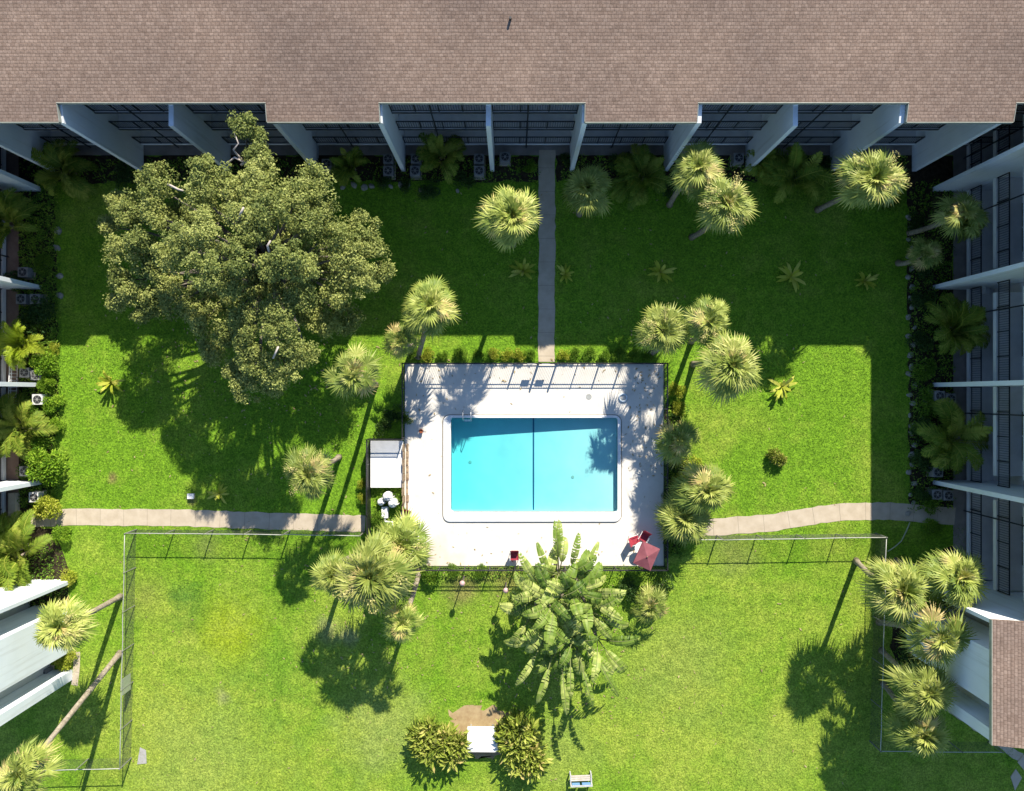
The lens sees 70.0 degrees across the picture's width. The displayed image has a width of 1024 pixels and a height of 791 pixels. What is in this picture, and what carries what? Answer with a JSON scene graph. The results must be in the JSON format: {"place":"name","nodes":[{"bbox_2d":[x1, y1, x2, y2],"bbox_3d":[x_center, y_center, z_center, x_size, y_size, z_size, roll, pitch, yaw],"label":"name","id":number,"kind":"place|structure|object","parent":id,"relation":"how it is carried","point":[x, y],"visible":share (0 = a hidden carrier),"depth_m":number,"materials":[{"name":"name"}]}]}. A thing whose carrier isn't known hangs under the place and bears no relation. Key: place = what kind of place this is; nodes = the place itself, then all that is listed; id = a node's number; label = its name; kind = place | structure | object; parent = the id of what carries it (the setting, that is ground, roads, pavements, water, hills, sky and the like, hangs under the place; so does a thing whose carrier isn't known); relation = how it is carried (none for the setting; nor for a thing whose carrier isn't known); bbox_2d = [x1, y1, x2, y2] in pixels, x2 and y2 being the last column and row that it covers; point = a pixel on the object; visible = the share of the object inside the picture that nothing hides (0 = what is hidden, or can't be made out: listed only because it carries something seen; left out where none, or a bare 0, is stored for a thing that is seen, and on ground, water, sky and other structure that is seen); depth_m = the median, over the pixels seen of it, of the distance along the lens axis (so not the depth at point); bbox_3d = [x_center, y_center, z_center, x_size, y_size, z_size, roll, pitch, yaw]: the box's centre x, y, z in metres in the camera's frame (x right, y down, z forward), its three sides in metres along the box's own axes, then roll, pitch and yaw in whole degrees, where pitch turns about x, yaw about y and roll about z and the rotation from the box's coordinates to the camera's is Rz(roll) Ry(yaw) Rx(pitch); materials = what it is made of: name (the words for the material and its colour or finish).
{"place":"outdoors","nodes":[
{"label":"outdoors","id":0,"kind":"place"},
{"bbox_2d":[6,154,18,558],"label":"patio","id":1,"kind":"structure","parent":0,"point":[12,263],"depth_m":49.99,"materials":[{"name":"concrete"}]},
{"bbox_2d":[8,492,19,515],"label":"patio wall","id":2,"kind":"structure","parent":1,"relation":"on","point":[13,504],"depth_m":49.44,"materials":[{"name":"concrete"}]},
{"bbox_2d":[30,508,364,531],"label":"path","id":3,"kind":"structure","parent":0,"point":[174,517],"depth_m":49.98,"materials":[{"name":"concrete"}]},
{"bbox_2d":[448,705,508,759],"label":"bare soil","id":4,"kind":"structure","parent":0,"point":[465,716],"depth_m":50.00,"materials":[{"name":"beige soil"}]},
{"bbox_2d":[467,724,497,751],"bbox_3d":[-1.957,23.143,49.590,2.130,0.820,1.700,0,90,0],"label":"white table","id":5,"kind":"object","parent":4,"relation":"on","point":[481,738],"visible":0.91,"depth_m":49.18,"materials":[{"name":"plastic"}]},
{"bbox_2d":[6,145,967,154],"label":"patio","id":6,"kind":"structure","parent":0,"point":[412,149],"depth_m":49.99,"materials":[{"name":"concrete"}]},
{"bbox_2d":[0,155,1023,790],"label":"lawn","id":7,"kind":"structure","parent":0,"point":[42,717],"depth_m":50.00,"materials":[{"name":"green plant"}]},
{"bbox_2d":[0,147,72,725],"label":"apartment building","id":8,"kind":"structure","parent":7,"relation":"on","point":[25,681],"depth_m":46.90,"materials":[{"name":"white paint"}]},
{"bbox_2d":[19,182,58,512],"bbox_3d":[-32.408,-3.285,49.994,2.903,0.001,22.676,0,90,0],"label":"planting bed","id":9,"kind":"object","parent":7,"relation":"on","point":[32,194],"visible":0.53,"depth_m":49.99,"materials":[{"name":"brown soil"}]},
{"bbox_2d":[0,187,39,248],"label":"feather palm","id":10,"kind":"object","parent":9,"relation":"on","point":[12,206],"visible":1,"depth_m":48.44,"materials":[{"name":"green plant"}]},
{"bbox_2d":[0,318,51,369],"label":"feather palm","id":11,"kind":"object","parent":9,"relation":"on","point":[12,345],"visible":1,"depth_m":48.34,"materials":[{"name":"green plant"}]},
{"bbox_2d":[0,391,58,458],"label":"feather palm","id":12,"kind":"object","parent":9,"relation":"on","point":[12,438],"visible":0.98,"depth_m":48.36,"materials":[{"name":"green plant"}]},
{"bbox_2d":[19,296,55,338],"bbox_3d":[-31.939,-5.363,49.361,2.310,1.339,2.895,40,90,0],"label":"shrub","id":13,"kind":"object","parent":9,"relation":"on","point":[41,313],"visible":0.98,"depth_m":49.22,"materials":[{"name":"green plant"}]},
{"bbox_2d":[25,431,49,453],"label":"shrub","id":14,"kind":"object","parent":9,"relation":"on","point":[36,441],"visible":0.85,"depth_m":49.18,"materials":[{"name":"green plant"}]},
{"bbox_2d":[28,350,59,375],"bbox_3d":[-31.585,-2.167,49.418,1.867,1.365,1.897,0,90,0],"label":"shrub","id":15,"kind":"object","parent":9,"relation":"on","point":[42,362],"visible":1,"depth_m":49.17,"materials":[{"name":"green plant"}]},
{"bbox_2d":[33,251,54,276],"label":"shrub","id":16,"kind":"object","parent":9,"relation":"on","point":[40,260],"visible":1,"depth_m":49.51,"materials":[{"name":"green plant"}]},
{"bbox_2d":[35,375,56,394],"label":"shrub","id":17,"kind":"object","parent":9,"relation":"on","point":[43,386],"visible":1,"depth_m":49.30,"materials":[{"name":"green plant"}]},
{"bbox_2d":[24,447,68,486],"bbox_3d":[-31.231,4.668,49.078,2.649,2.161,2.750,24,90,0],"label":"shrub","id":18,"kind":"object","parent":9,"relation":"on","point":[44,469],"visible":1,"depth_m":48.70,"materials":[{"name":"green plant"}]},
{"bbox_2d":[41,393,65,415],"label":"shrub","id":19,"kind":"object","parent":9,"relation":"on","point":[53,403],"visible":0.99,"depth_m":49.40,"materials":[{"name":"green plant"}]},
{"bbox_2d":[21,527,69,606],"bbox_3d":[-32.562,13.151,49.996,5.154,0.001,8.486,0,90,0],"label":"planting bed","id":20,"kind":"object","parent":7,"relation":"on","point":[38,531],"visible":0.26,"depth_m":50.00,"materials":[{"name":"brown soil"}]},
{"bbox_2d":[0,509,51,590],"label":"feather palm","id":21,"kind":"object","parent":20,"relation":"on","point":[13,538],"visible":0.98,"depth_m":48.13,"materials":[{"name":"green plant"}]},
{"bbox_2d":[33,494,62,519],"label":"shrub","id":22,"kind":"object","parent":7,"relation":"on","point":[48,504],"visible":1,"depth_m":49.11,"materials":[{"name":"yellow plant"}]},
{"bbox_2d":[51,524,71,544],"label":"shrub","id":23,"kind":"object","parent":7,"relation":"on","point":[61,535],"visible":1,"depth_m":49.45,"materials":[{"name":"green plant"}]},
{"bbox_2d":[0,650,123,790],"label":"fan palm","id":24,"kind":"object","parent":7,"relation":"on","point":[12,780],"visible":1,"depth_m":40.31,"materials":[{"name":"green plant"}]},
{"bbox_2d":[54,650,79,671],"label":"shrub","id":25,"kind":"object","parent":7,"relation":"on","point":[65,659],"visible":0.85,"depth_m":49.48,"materials":[{"name":"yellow plant"}]},
{"bbox_2d":[31,593,122,653],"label":"fan palm","id":26,"kind":"object","parent":7,"relation":"on","point":[56,626],"visible":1,"depth_m":43.19,"materials":[{"name":"green plant"}]},
{"bbox_2d":[96,371,124,394],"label":"rosette plant","id":27,"kind":"object","parent":7,"relation":"on","point":[107,381],"visible":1,"depth_m":49.46,"materials":[{"name":"yellow plant"}]},
{"bbox_2d":[31,529,364,770],"bbox_3d":[-23.403,14.592,49.205,26.565,1.590,11.055,-44,90,0],"label":"chain link fence","id":28,"kind":"object","parent":7,"relation":"on","point":[126,683],"visible":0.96,"depth_m":49.02,"materials":[{"name":"metal"}]},
{"bbox_2d":[96,109,396,404],"bbox_3d":[-16.880,-8.459,44.119,17.097,11.873,14.971,38,90,0],"label":"oak tree","id":29,"kind":"object","parent":7,"relation":"on","point":[270,264],"visible":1,"depth_m":41.89,"materials":[{"name":"green plant"}]},
{"bbox_2d":[19,155,538,183],"bbox_3d":[-15.997,-15.499,49.996,35.923,0.001,2.122,0,90,0],"label":"planting bed","id":30,"kind":"object","parent":7,"relation":"on","point":[524,177],"visible":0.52,"depth_m":50.00,"materials":[{"name":"brown soil"}]},
{"bbox_2d":[31,138,99,201],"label":"feather palm","id":31,"kind":"object","parent":30,"relation":"on","point":[56,157],"visible":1,"depth_m":48.28,"materials":[{"name":"green plant"}]},
{"bbox_2d":[114,161,138,192],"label":"shrub","id":32,"kind":"object","parent":30,"relation":"on","point":[126,172],"visible":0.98,"depth_m":49.48,"materials":[{"name":"green plant"}]},
{"bbox_2d":[329,146,369,185],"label":"feather palm","id":33,"kind":"object","parent":30,"relation":"on","point":[344,171],"visible":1,"depth_m":48.42,"materials":[{"name":"green plant"}]},
{"bbox_2d":[415,132,466,184],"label":"feather palm","id":34,"kind":"object","parent":30,"relation":"on","point":[432,149],"visible":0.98,"depth_m":48.28,"materials":[{"name":"green plant"}]},
{"bbox_2d":[281,443,341,500],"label":"fan palm","id":35,"kind":"object","parent":7,"relation":"on","point":[307,478],"visible":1,"depth_m":43.52,"materials":[{"name":"green plant"}]},
{"bbox_2d":[307,548,352,597],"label":"fan palm","id":36,"kind":"object","parent":7,"relation":"on","point":[326,564],"visible":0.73,"depth_m":44.18,"materials":[{"name":"green plant"}]},
{"bbox_2d":[320,340,382,400],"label":"fan palm","id":37,"kind":"object","parent":7,"relation":"on","point":[340,385],"visible":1,"depth_m":41.11,"materials":[{"name":"green plant"}]},
{"bbox_2d":[331,528,425,616],"bbox_3d":[-8.286,11.120,46.016,5.208,8.039,5.775,43,90,0],"label":"fan palm","id":38,"kind":"object","parent":7,"relation":"on","point":[364,580],"visible":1,"depth_m":43.07,"materials":[{"name":"green plant"}]},
{"bbox_2d":[366,438,404,540],"bbox_3d":[-8.505,6.272,49.195,2.371,1.610,6.717,0,90,0],"label":"enclosure fence","id":39,"kind":"object","parent":7,"relation":"on","point":[368,515],"visible":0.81,"depth_m":49.02,"materials":[{"name":"black metal"}]},
{"bbox_2d":[370,441,402,487],"bbox_3d":[-8.460,4.638,49.690,2.200,0.620,3.160,0,90,0],"label":"shed","id":40,"kind":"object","parent":7,"relation":"on","point":[386,467],"visible":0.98,"depth_m":49.40,"materials":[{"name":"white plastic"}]},
{"bbox_2d":[380,568,424,644],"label":"fan palm","id":41,"kind":"object","parent":7,"relation":"on","point":[408,614],"visible":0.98,"depth_m":45.04,"materials":[{"name":"green plant"}]},
{"bbox_2d":[382,321,424,360],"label":"fan palm","id":42,"kind":"object","parent":7,"relation":"on","point":[411,341],"visible":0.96,"depth_m":46.00,"materials":[{"name":"green plant"}]},
{"bbox_2d":[375,506,434,570],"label":"fan palm","id":43,"kind":"object","parent":7,"relation":"on","point":[403,528],"visible":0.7,"depth_m":44.73,"materials":[{"name":"green plant"}]},
{"bbox_2d":[417,178,440,200],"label":"shrub","id":44,"kind":"object","parent":7,"relation":"on","point":[428,189],"visible":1,"depth_m":49.47,"materials":[{"name":"green plant"}]},
{"bbox_2d":[399,275,461,359],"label":"fan palm","id":45,"kind":"object","parent":7,"relation":"on","point":[422,305],"visible":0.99,"depth_m":44.38,"materials":[{"name":"green plant"}]},
{"bbox_2d":[420,567,440,586],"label":"shrub","id":46,"kind":"object","parent":7,"relation":"on","point":[426,576],"visible":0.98,"depth_m":49.47,"materials":[{"name":"green plant"}]},
{"bbox_2d":[24,172,850,784],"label":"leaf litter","id":47,"kind":"object","parent":7,"relation":"on","point":[432,492],"visible":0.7,"depth_m":49.95,"materials":[{"name":"brown plant"}]},
{"bbox_2d":[403,713,473,772],"bbox_3d":[-4.847,23.345,49.062,4.858,2.772,3.962,0,90,0],"label":"shrub","id":48,"kind":"object","parent":7,"relation":"on","point":[429,742],"visible":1,"depth_m":48.70,"materials":[{"name":"green plant"}]},
{"bbox_2d":[10,154,955,697],"bbox_3d":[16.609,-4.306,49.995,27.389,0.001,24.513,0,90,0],"label":"planting bed","id":49,"kind":"object","parent":7,"relation":"on","point":[941,168],"visible":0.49,"depth_m":49.99,"materials":[{"name":"green plant"}]},
{"bbox_2d":[607,143,671,210],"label":"feather palm","id":50,"kind":"object","parent":49,"relation":"on","point":[640,163],"visible":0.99,"depth_m":48.47,"materials":[{"name":"green plant"}]},
{"bbox_2d":[741,148,776,177],"bbox_3d":[16.648,-15.638,48.971,2.413,2.076,2.290,0,90,0],"label":"shrub","id":51,"kind":"object","parent":49,"relation":"on","point":[756,168],"visible":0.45,"depth_m":48.56,"materials":[{"name":"green plant"}]},
{"bbox_2d":[756,142,836,204],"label":"feather palm","id":52,"kind":"object","parent":49,"relation":"on","point":[783,172],"visible":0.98,"depth_m":47.89,"materials":[{"name":"green plant"}]},
{"bbox_2d":[905,330,933,351],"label":"shrub","id":53,"kind":"object","parent":49,"relation":"on","point":[921,340],"visible":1,"depth_m":49.42,"materials":[{"name":"green plant"}]},
{"bbox_2d":[907,288,935,309],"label":"shrub","id":54,"kind":"object","parent":49,"relation":"on","point":[919,298],"visible":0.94,"depth_m":49.45,"materials":[{"name":"green plant"}]},
{"bbox_2d":[909,450,934,472],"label":"shrub","id":55,"kind":"object","parent":49,"relation":"on","point":[921,463],"visible":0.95,"depth_m":49.45,"materials":[{"name":"green plant"}]},
{"bbox_2d":[911,357,936,381],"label":"shrub","id":56,"kind":"object","parent":49,"relation":"on","point":[922,373],"visible":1,"depth_m":49.46,"materials":[{"name":"green plant"}]},
{"bbox_2d":[916,386,936,417],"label":"shrub","id":57,"kind":"object","parent":49,"relation":"on","point":[927,406],"visible":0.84,"depth_m":49.51,"materials":[{"name":"green plant"}]},
{"bbox_2d":[906,190,991,242],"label":"fan palm","id":58,"kind":"object","parent":49,"relation":"on","point":[970,205],"visible":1,"depth_m":44.42,"materials":[{"name":"green plant"}]},
{"bbox_2d":[910,397,992,473],"bbox_3d":[29.358,2.876,48.559,5.056,2.906,4.805,35,90,0],"label":"feather palm","id":59,"kind":"object","parent":49,"relation":"on","point":[955,453],"visible":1,"depth_m":48.06,"materials":[{"name":"green plant"}]},
{"bbox_2d":[923,293,990,354],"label":"feather palm","id":60,"kind":"object","parent":49,"relation":"on","point":[965,325],"visible":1,"depth_m":47.81,"materials":[{"name":"green plant"}]},
{"bbox_2d":[948,206,984,242],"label":"feather palm","id":61,"kind":"object","parent":49,"relation":"on","point":[965,224],"visible":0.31,"depth_m":48.64,"materials":[{"name":"green plant"}]},
{"bbox_2d":[470,184,541,251],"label":"fan palm","id":62,"kind":"object","parent":7,"relation":"on","point":[516,218],"visible":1,"depth_m":41.56,"materials":[{"name":"green plant"}]},
{"bbox_2d":[0,0,1023,170],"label":"apartment building","id":63,"kind":"structure","parent":7,"relation":"on","point":[929,81],"depth_m":40.24,"materials":[{"name":"brown"}]},
{"bbox_2d":[508,258,535,278],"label":"rosette plant","id":64,"kind":"object","parent":7,"relation":"on","point":[523,269],"visible":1,"depth_m":49.48,"materials":[{"name":"green plant"}]},
{"bbox_2d":[493,705,552,783],"bbox_3d":[0.777,23.523,49.017,4.176,2.904,5.232,0,90,0],"label":"shrub","id":65,"kind":"object","parent":7,"relation":"on","point":[528,752],"visible":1,"depth_m":48.63,"materials":[{"name":"green plant"}]},
{"bbox_2d":[404,364,663,565],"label":"pool deck","id":66,"kind":"structure","parent":7,"relation":"on","point":[546,391],"depth_m":49.99,"materials":[{"name":"concrete"}]},
{"bbox_2d":[402,444,408,517],"bbox_3d":[-7.226,5.780,49.495,0.352,0.989,4.960,0,90,0],"label":"wood screen","id":67,"kind":"object","parent":66,"relation":"on","point":[407,469],"visible":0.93,"depth_m":49.89,"materials":[{"name":"wood"}]},
{"bbox_2d":[442,414,621,522],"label":"swimming pool","id":68,"kind":"structure","parent":66,"relation":"in","point":[527,468],"depth_m":50.61,"materials":[{"name":"liquid"}]},
{"bbox_2d":[401,363,668,570],"bbox_3d":[1.532,4.755,49.320,17.773,1.360,13.893,0,90,0],"label":"pool fence","id":69,"kind":"object","parent":66,"relation":"on","point":[664,408],"visible":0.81,"depth_m":48.88,"materials":[{"name":"black metal"}]},
{"bbox_2d":[633,541,659,570],"bbox_3d":[8.840,10.547,48.853,1.240,2.270,1.560,24,90,0],"label":"umbrella","id":70,"kind":"object","parent":66,"relation":"on","point":[646,555],"visible":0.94,"depth_m":47.96,"materials":[{"name":"red fabric"}]},
{"bbox_2d":[499,519,638,714],"bbox_3d":[3.248,13.883,47.088,8.493,5.996,12.014,-17,90,0],"label":"banana clump","id":71,"kind":"object","parent":7,"relation":"on","point":[571,621],"visible":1,"depth_m":45.73,"materials":[{"name":"green plant"}]},
{"bbox_2d":[569,770,592,786],"bbox_3d":[4.669,25.974,49.550,1.480,0.900,0.640,-2,90,0],"label":"bench","id":72,"kind":"object","parent":7,"relation":"on","point":[582,778],"visible":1,"depth_m":49.52,"materials":[{"name":"white wood"}]},
{"bbox_2d":[560,163,613,218],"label":"fan palm","id":73,"kind":"object","parent":7,"relation":"on","point":[595,180],"visible":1,"depth_m":43.94,"materials":[{"name":"green plant"}]},
{"bbox_2d":[617,577,646,603],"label":"shrub","id":74,"kind":"object","parent":7,"relation":"on","point":[630,589],"visible":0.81,"depth_m":49.41,"materials":[{"name":"green plant"}]},
{"bbox_2d":[629,581,669,624],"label":"fan palm","id":75,"kind":"object","parent":7,"relation":"on","point":[646,613],"visible":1,"depth_m":48.17,"materials":[{"name":"green plant"}]},
{"bbox_2d":[631,300,691,356],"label":"fan palm","id":76,"kind":"object","parent":7,"relation":"on","point":[665,332],"visible":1,"depth_m":44.20,"materials":[{"name":"green plant"}]},
{"bbox_2d":[648,260,676,283],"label":"rosette plant","id":77,"kind":"object","parent":7,"relation":"on","point":[662,272],"visible":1,"depth_m":49.48,"materials":[{"name":"green plant"}]},
{"bbox_2d":[665,404,688,557],"bbox_3d":[11.309,5.830,49.996,1.875,0.001,10.644,0,90,0],"label":"planting bed","id":78,"kind":"object","parent":7,"relation":"on","point":[673,546],"visible":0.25,"depth_m":50.00,"materials":[{"name":"brown soil"}]},
{"bbox_2d":[651,416,702,469],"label":"fan palm","id":79,"kind":"object","parent":78,"relation":"on","point":[684,433],"visible":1,"depth_m":47.41,"materials":[{"name":"green plant"}]},
{"bbox_2d":[653,483,715,547],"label":"fan palm","id":80,"kind":"object","parent":7,"relation":"on","point":[678,524],"visible":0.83,"depth_m":47.51,"materials":[{"name":"green plant"}]},
{"bbox_2d":[666,139,726,207],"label":"fan palm","id":81,"kind":"object","parent":7,"relation":"on","point":[701,157],"visible":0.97,"depth_m":42.37,"materials":[{"name":"green plant"}]},
{"bbox_2d":[664,457,736,515],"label":"fan palm","id":82,"kind":"object","parent":7,"relation":"on","point":[716,492],"visible":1,"depth_m":46.61,"materials":[{"name":"green plant"}]},
{"bbox_2d":[681,293,730,348],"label":"fan palm","id":83,"kind":"object","parent":7,"relation":"on","point":[717,320],"visible":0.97,"depth_m":43.36,"materials":[{"name":"green plant"}]},
{"bbox_2d":[688,171,758,240],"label":"fan palm","id":84,"kind":"object","parent":7,"relation":"on","point":[731,199],"visible":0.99,"depth_m":41.58,"materials":[{"name":"green plant"}]},
{"bbox_2d":[689,329,762,405],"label":"fan palm","id":85,"kind":"object","parent":7,"relation":"on","point":[728,361],"visible":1,"depth_m":42.34,"materials":[{"name":"green plant"}]},
{"bbox_2d":[766,448,787,467],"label":"shrub","id":86,"kind":"object","parent":7,"relation":"on","point":[777,457],"visible":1,"depth_m":49.44,"materials":[{"name":"green plant"}]},
{"bbox_2d":[768,376,797,400],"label":"rosette plant","id":87,"kind":"object","parent":7,"relation":"on","point":[782,388],"visible":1,"depth_m":49.56,"materials":[{"name":"yellow plant"}]},
{"bbox_2d":[776,260,805,291],"bbox_3d":[18.878,-8.075,49.485,1.839,1.031,2.280,0,90,0],"label":"rosette plant","id":88,"kind":"object","parent":7,"relation":"on","point":[790,274],"visible":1,"depth_m":49.54,"materials":[{"name":"green plant"}]},
{"bbox_2d":[677,533,1003,752],"bbox_3d":[23.311,15.114,49.205,10.205,1.590,25.230,-44,90,0],"label":"chain link fence","id":89,"kind":"object","parent":7,"relation":"on","point":[838,535],"visible":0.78,"depth_m":48.95,"materials":[{"name":"metal"}]},
{"bbox_2d":[814,146,910,212],"bbox_3d":[21.038,-12.793,45.505,4.828,9.030,4.116,0,90,0],"label":"fan palm","id":90,"kind":"object","parent":7,"relation":"on","point":[884,179],"visible":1,"depth_m":41.97,"materials":[{"name":"green plant"}]},
{"bbox_2d":[853,556,930,628],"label":"fan palm","id":91,"kind":"object","parent":7,"relation":"on","point":[908,587],"visible":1,"depth_m":43.20,"materials":[{"name":"green plant"}]},
{"bbox_2d":[880,681,952,760],"bbox_3d":[25.107,20.502,46.776,4.436,6.520,4.076,0,90,0],"label":"fan palm","id":92,"kind":"object","parent":7,"relation":"on","point":[935,741],"visible":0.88,"depth_m":44.71,"materials":[{"name":"green plant"}]},
{"bbox_2d":[878,647,957,721],"bbox_3d":[24.879,17.735,46.499,4.372,7.079,3.845,-27,90,0],"label":"fan palm","id":93,"kind":"object","parent":7,"relation":"on","point":[936,689],"visible":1,"depth_m":43.87,"materials":[{"name":"green plant"}]},
{"bbox_2d":[895,235,944,271],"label":"fan palm","id":94,"kind":"object","parent":7,"relation":"on","point":[916,254],"visible":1,"depth_m":47.03,"materials":[{"name":"green plant"}]},
{"bbox_2d":[890,546,952,703],"bbox_3d":[28.099,15.779,49.996,4.598,0.001,11.189,0,90,0],"label":"planting bed","id":95,"kind":"object","parent":7,"relation":"on","point":[893,646],"visible":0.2,"depth_m":50.00,"materials":[{"name":"brown soil"}]},
{"bbox_2d":[876,598,978,667],"bbox_3d":[25.363,14.291,46.240,4.408,7.630,4.390,-31,90,0],"label":"fan palm","id":96,"kind":"object","parent":7,"relation":"on","point":[937,645],"visible":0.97,"depth_m":43.42,"materials":[{"name":"green plant"}]},
{"bbox_2d":[920,517,942,535],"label":"shrub","id":97,"kind":"object","parent":7,"relation":"on","point":[936,525],"visible":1,"depth_m":49.44,"materials":[{"name":"green plant"}]},
{"bbox_2d":[893,546,990,613],"bbox_3d":[26.465,11.181,46.173,4.519,7.693,4.174,0,90,0],"label":"fan palm","id":98,"kind":"object","parent":7,"relation":"on","point":[969,571],"visible":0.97,"depth_m":43.29,"materials":[{"name":"green plant"}]},
{"bbox_2d":[906,115,1023,748],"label":"apartment building","id":99,"kind":"structure","parent":7,"relation":"on","point":[985,671],"depth_m":46.75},
{"bbox_2d":[538,150,555,361],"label":"path","id":100,"kind":"structure","parent":0,"point":[547,254],"depth_m":49.98,"materials":[{"name":"concrete"}]},
{"bbox_2d":[694,502,955,535],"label":"path","id":101,"kind":"structure","parent":0,"point":[821,514],"depth_m":49.98,"materials":[{"name":"concrete"}]},
{"bbox_2d":[953,154,965,568],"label":"patio","id":102,"kind":"structure","parent":0,"point":[959,271],"depth_m":49.99,"materials":[{"name":"concrete"}]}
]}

